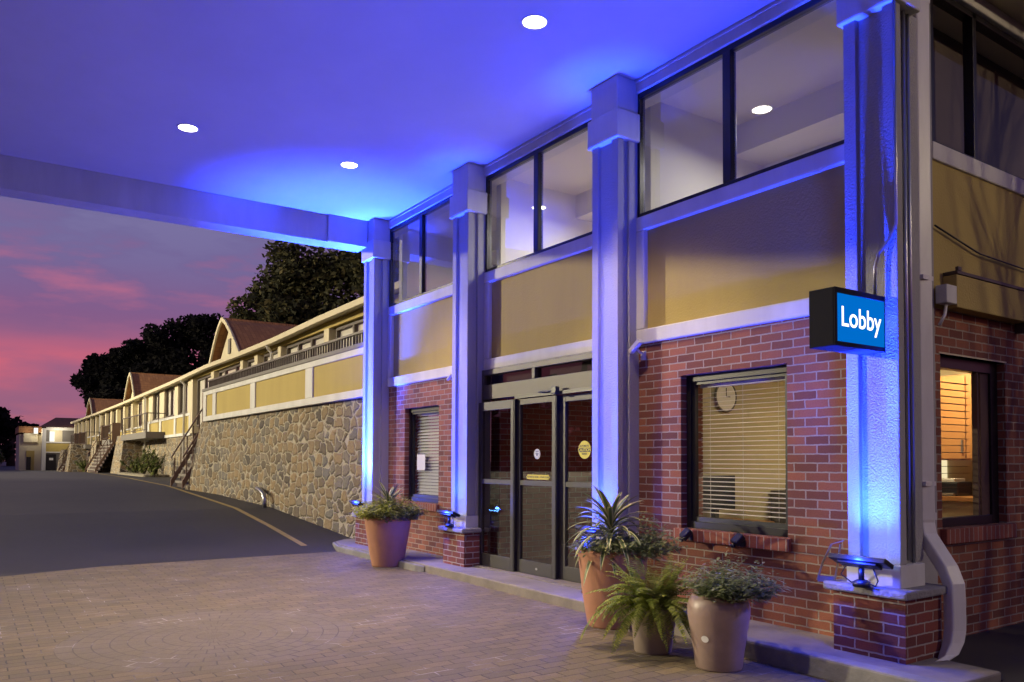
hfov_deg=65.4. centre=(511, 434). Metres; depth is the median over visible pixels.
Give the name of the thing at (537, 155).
window frame
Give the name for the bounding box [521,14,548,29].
recessed light
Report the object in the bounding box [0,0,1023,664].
lobby building
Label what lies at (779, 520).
file cabinet
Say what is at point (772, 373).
window frame
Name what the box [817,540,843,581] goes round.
metal bracket
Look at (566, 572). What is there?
door leaf
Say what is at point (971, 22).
window frame
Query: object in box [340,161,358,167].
recessed light
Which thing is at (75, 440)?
outdoor staircase
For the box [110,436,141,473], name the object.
stone pier
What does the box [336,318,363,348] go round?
window frame
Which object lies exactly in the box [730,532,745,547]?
spotlight
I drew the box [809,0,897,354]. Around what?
lobby sign
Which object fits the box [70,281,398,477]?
motel building
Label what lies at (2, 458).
tree
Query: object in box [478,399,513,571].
door leaf
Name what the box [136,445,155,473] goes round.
leafy shrub
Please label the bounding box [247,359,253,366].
window frame
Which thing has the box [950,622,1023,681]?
pavement
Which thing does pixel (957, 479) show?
paper stack
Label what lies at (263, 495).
steel pipe
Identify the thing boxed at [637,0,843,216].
window frame
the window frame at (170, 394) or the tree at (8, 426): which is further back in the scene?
the tree at (8, 426)
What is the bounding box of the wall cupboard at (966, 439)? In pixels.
[940,374,971,459]
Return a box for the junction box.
[935,284,956,325]
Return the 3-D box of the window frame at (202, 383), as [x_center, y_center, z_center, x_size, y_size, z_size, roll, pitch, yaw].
[-11.243,-1.223,29.352,0.120,1.800,2.501,1,-2,-34]
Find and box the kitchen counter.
[942,495,972,516]
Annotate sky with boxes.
[0,196,438,460]
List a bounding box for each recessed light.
[177,123,198,131]
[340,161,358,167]
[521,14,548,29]
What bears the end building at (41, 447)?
on the ground
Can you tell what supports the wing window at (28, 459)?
in the end building at (41, 447)
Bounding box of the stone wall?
[185,398,428,538]
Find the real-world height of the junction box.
0.300 m
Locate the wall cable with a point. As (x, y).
(955, 238)
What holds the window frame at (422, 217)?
in the lobby building at (570, 202)
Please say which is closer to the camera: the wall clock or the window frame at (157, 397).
the wall clock
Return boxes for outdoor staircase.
[58,432,85,471]
[85,423,120,472]
[170,393,202,488]
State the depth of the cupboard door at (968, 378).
7.75 m
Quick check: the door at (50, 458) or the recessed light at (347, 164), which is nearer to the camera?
the recessed light at (347, 164)
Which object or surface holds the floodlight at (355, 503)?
on the lobby building at (570, 202)
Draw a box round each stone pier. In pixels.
[56,450,67,471]
[65,444,86,471]
[87,440,113,471]
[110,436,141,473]
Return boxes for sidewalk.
[336,538,1000,681]
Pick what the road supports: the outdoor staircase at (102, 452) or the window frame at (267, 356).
the outdoor staircase at (102, 452)
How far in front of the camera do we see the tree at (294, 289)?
44.82 m
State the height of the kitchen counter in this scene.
0.980 m
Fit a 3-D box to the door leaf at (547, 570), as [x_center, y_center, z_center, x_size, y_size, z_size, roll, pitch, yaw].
[0.268,0.565,8.709,0.048,1.935,0.720,2,-2,-34]
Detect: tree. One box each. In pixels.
[0,406,36,465]
[0,449,5,465]
[69,352,127,407]
[104,338,175,387]
[138,313,223,374]
[225,240,361,324]
[318,237,398,314]
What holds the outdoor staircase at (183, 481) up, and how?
on the road
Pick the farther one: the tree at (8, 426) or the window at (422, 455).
the tree at (8, 426)
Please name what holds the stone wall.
on the ground
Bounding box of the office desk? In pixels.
[724,518,774,522]
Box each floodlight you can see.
[349,500,364,513]
[437,510,459,527]
[575,525,606,544]
[828,553,893,587]
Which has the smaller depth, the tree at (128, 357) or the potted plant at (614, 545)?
the potted plant at (614, 545)
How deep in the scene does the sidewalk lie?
6.17 m
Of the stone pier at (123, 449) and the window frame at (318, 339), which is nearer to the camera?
the window frame at (318, 339)
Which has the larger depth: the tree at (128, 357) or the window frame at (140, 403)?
the tree at (128, 357)
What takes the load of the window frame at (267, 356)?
in the motel building at (251, 367)
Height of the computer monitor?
0.439 m
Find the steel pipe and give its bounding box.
[255,486,266,507]
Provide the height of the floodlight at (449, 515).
0.202 m
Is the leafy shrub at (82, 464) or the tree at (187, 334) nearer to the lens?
the leafy shrub at (82, 464)
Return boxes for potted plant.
[348,481,431,567]
[566,485,692,629]
[580,546,697,654]
[682,547,791,672]
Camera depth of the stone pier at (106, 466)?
47.39 m
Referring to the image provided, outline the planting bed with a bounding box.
[118,472,169,476]
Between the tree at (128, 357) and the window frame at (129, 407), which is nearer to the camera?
the window frame at (129, 407)
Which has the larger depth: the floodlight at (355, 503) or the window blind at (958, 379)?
the floodlight at (355, 503)
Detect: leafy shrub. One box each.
[74,459,88,471]
[120,452,141,472]
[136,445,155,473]
[142,451,165,476]
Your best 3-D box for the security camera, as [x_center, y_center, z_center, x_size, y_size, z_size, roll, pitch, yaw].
[1.174,-0.783,7.407,0.125,0.182,0.153,2,-2,-34]
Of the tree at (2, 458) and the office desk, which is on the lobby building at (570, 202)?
the office desk
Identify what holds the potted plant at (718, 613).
on the paving
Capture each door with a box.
[46,454,55,469]
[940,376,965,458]
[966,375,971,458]
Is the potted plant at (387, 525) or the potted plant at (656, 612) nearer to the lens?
the potted plant at (656, 612)
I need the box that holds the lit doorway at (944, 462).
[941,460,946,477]
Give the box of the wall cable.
[934,225,1023,269]
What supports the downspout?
attached to the lobby building at (570, 202)
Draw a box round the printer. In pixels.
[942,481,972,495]
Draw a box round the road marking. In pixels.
[46,471,305,545]
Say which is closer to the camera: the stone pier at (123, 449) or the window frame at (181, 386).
the window frame at (181, 386)
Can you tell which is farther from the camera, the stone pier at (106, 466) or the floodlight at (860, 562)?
the stone pier at (106, 466)
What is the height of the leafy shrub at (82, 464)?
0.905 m
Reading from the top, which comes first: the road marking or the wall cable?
the wall cable
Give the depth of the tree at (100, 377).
68.83 m
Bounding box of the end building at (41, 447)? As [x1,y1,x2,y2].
[15,418,79,469]
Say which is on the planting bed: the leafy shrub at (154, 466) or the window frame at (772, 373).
the leafy shrub at (154, 466)
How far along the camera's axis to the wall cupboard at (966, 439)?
7.85 m
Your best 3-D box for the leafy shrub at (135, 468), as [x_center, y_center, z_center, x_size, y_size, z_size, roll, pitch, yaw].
[-17.985,1.401,37.776,1.400,1.092,2.403,2,-3,-45]
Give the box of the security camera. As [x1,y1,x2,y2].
[628,339,645,359]
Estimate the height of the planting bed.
0.300 m
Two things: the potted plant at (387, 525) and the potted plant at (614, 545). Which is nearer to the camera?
the potted plant at (614, 545)
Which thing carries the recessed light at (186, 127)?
attached to the lobby building at (570, 202)
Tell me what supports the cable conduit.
attached to the lobby building at (570, 202)
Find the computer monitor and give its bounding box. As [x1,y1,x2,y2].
[703,475,734,517]
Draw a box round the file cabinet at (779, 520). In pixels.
[770,490,785,522]
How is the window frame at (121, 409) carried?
in the motel building at (251, 367)
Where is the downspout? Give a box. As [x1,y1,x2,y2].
[912,0,965,661]
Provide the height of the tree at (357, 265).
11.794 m
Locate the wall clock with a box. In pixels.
[714,386,736,412]
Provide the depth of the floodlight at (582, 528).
7.37 m
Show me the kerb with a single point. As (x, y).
(823, 666)
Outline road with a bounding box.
[0,467,490,576]
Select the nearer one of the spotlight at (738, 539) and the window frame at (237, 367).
the spotlight at (738, 539)
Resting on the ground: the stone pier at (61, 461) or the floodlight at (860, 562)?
the stone pier at (61, 461)
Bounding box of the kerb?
[333,540,944,681]
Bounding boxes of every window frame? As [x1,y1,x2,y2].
[121,409,122,429]
[128,406,130,427]
[138,402,141,426]
[154,393,159,419]
[166,388,174,417]
[180,383,187,414]
[197,375,210,426]
[219,364,239,376]
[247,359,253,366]
[264,350,277,361]
[287,333,323,360]
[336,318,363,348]
[389,196,452,306]
[485,120,591,271]
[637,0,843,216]
[673,365,790,551]
[930,0,1023,179]
[939,352,1016,543]
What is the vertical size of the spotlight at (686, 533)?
0.125 m
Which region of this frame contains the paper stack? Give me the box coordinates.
[942,478,964,481]
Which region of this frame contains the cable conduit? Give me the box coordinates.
[900,10,915,562]
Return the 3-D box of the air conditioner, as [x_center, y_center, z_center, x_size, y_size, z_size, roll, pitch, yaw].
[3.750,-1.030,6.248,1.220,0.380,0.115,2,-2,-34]
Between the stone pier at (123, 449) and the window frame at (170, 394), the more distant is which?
the stone pier at (123, 449)
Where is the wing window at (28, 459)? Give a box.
[26,457,30,469]
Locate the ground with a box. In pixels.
[0,461,490,478]
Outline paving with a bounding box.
[0,551,834,681]
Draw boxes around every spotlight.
[679,527,692,541]
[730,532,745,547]
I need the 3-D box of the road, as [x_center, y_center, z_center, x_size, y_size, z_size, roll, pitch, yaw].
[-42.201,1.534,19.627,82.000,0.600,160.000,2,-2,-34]
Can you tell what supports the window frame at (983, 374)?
in the lobby building at (570, 202)
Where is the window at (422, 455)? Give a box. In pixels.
[402,406,438,511]
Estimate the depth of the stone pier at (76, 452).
52.83 m
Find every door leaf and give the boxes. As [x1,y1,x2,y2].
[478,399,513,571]
[517,395,555,578]
[559,392,591,582]
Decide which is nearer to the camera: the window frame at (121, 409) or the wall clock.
the wall clock

